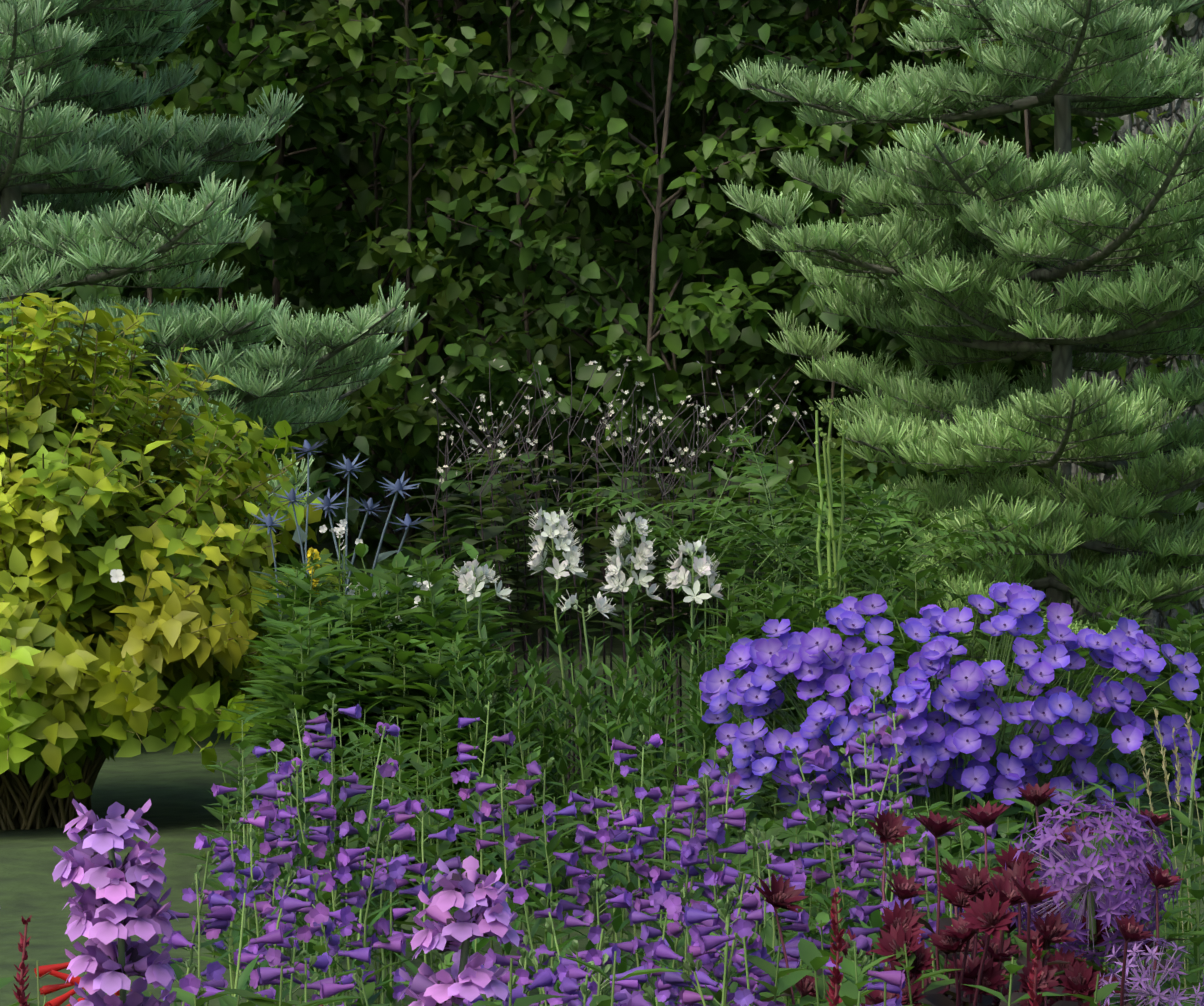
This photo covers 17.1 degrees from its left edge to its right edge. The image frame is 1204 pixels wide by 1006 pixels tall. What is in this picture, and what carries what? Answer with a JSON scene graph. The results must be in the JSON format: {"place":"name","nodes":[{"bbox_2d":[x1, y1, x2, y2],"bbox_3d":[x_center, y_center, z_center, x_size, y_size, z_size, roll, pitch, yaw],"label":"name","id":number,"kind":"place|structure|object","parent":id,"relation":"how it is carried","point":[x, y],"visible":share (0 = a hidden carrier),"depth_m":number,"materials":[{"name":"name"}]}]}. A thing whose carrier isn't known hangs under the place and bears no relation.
{"place":"outdoors","nodes":[
{"label":"outdoors","id":0,"kind":"place"},
{"bbox_2d":[0,407,1203,1005],"bbox_3d":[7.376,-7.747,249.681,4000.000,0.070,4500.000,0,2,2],"label":"ground","id":1,"kind":"structure","parent":0,"point":[172,787],"depth_m":8.06,"materials":[{"name":"grass"}]},
{"bbox_2d":[34,960,161,1005],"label":"red flower","id":2,"kind":"object","parent":1,"relation":"on","point":[45,970],"visible":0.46,"depth_m":2.86,"materials":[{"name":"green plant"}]},
{"bbox_2d":[0,293,388,830],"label":"golden shrub","id":3,"kind":"object","parent":1,"relation":"on","point":[127,624],"visible":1,"depth_m":8.23,"materials":[{"name":"yellow plant"}]},
{"bbox_2d":[0,0,427,644],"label":"fir tree","id":4,"kind":"object","parent":1,"relation":"on","point":[50,50],"visible":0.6,"depth_m":10.11,"materials":[{"name":"green plant"}]},
{"bbox_2d":[0,798,519,1005],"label":"delphinium flowers","id":5,"kind":"object","parent":1,"relation":"on","point":[103,915],"visible":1,"depth_m":2.37,"materials":[{"name":"purple plant"}]},
{"bbox_2d":[247,439,432,618],"bbox_3d":[-0.528,0.278,8.134,0.385,0.821,0.287,0,2,2],"label":"sea holly","id":6,"kind":"object","parent":1,"relation":"on","point":[300,536],"visible":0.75,"depth_m":8.13,"materials":[{"name":"blue plant"}]},
{"bbox_2d":[12,887,1042,1005],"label":"red flower spikes","id":7,"kind":"object","parent":1,"relation":"on","point":[832,993],"visible":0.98,"depth_m":3.20,"materials":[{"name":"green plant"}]},
{"bbox_2d":[24,0,1053,605],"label":"trees","id":8,"kind":"object","parent":1,"relation":"on","point":[328,218],"visible":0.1,"depth_m":16.35,"materials":[{"name":"green plant"}]},
{"bbox_2d":[99,0,1033,558],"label":"trees","id":9,"kind":"object","parent":1,"relation":"on","point":[361,168],"visible":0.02,"depth_m":19.98,"materials":[{"name":"green plant"}]},
{"bbox_2d":[143,687,997,1005],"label":"penstemon flowers","id":10,"kind":"object","parent":1,"relation":"on","point":[259,961],"visible":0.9,"depth_m":4.36,"materials":[{"name":"purple plant"}]},
{"bbox_2d":[334,0,840,445],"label":"trees","id":11,"kind":"object","parent":1,"relation":"on","point":[508,279],"depth_m":31.43,"materials":[{"name":"green plant"}]},
{"bbox_2d":[421,505,762,930],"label":"white flowers","id":12,"kind":"object","parent":1,"relation":"on","point":[585,735],"visible":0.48,"depth_m":7.00,"materials":[{"name":"green plant"}]},
{"bbox_2d":[0,693,1203,1005],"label":"leafy plants","id":13,"kind":"object","parent":1,"relation":"on","point":[814,959],"visible":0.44,"depth_m":5.44,"materials":[{"name":"green plant"}]},
{"bbox_2d":[0,0,1203,655],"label":"trees","id":14,"kind":"object","parent":1,"relation":"on","point":[584,108],"visible":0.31,"depth_m":13.13,"materials":[{"name":"green plant"}]},
{"bbox_2d":[400,347,849,789],"bbox_3d":[0.065,0.153,9.321,1.034,1.028,1.162,0,2,2],"label":"dark leaf plant","id":15,"kind":"object","parent":1,"relation":"on","point":[500,516],"visible":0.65,"depth_m":9.16,"materials":[{"name":"green plant"}]},
{"bbox_2d":[216,519,1203,907],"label":"leafy plant","id":16,"kind":"object","parent":1,"relation":"on","point":[392,653],"visible":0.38,"depth_m":7.45,"materials":[{"name":"green plant"}]},
{"bbox_2d":[559,426,1054,812],"bbox_3d":[0.442,0.267,8.576,1.115,0.851,1.198,0,2,2],"label":"leafy plant","id":17,"kind":"object","parent":1,"relation":"on","point":[803,535],"visible":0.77,"depth_m":8.49,"materials":[{"name":"green plant"}]},
{"bbox_2d":[805,388,863,630],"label":"tall green stems","id":18,"kind":"object","parent":1,"relation":"on","point":[830,533],"visible":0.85,"depth_m":7.92,"materials":[{"name":"green plant"}]},
{"bbox_2d":[696,582,1203,1004],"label":"geranium plant","id":19,"kind":"object","parent":1,"relation":"on","point":[988,766],"visible":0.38,"depth_m":5.82,"materials":[{"name":"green plant"}]},
{"bbox_2d":[718,0,1203,693],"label":"fir tree","id":20,"kind":"object","parent":1,"relation":"on","point":[970,218],"visible":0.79,"depth_m":10.83,"materials":[{"name":"green plant"}]},
{"bbox_2d":[753,781,1188,1005],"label":"dark red flowers","id":21,"kind":"object","parent":1,"relation":"on","point":[981,893],"visible":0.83,"depth_m":3.70,"materials":[{"name":"red plant"}]},
{"bbox_2d":[1001,794,1203,1005],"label":"allium flower","id":22,"kind":"object","parent":1,"relation":"on","point":[1083,874],"visible":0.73,"depth_m":3.79,"materials":[{"name":"purple plant"}]},
{"bbox_2d":[1009,707,1203,996],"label":"flower spikes","id":23,"kind":"object","parent":1,"relation":"on","point":[1166,777],"depth_m":5.39,"materials":[{"name":"green plant"}]},
{"bbox_2d":[1042,12,1203,640],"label":"fir tree","id":24,"kind":"object","parent":1,"relation":"on","point":[1193,30],"visible":0.02,"depth_m":13.09,"materials":[{"name":"green plant"}]}
]}

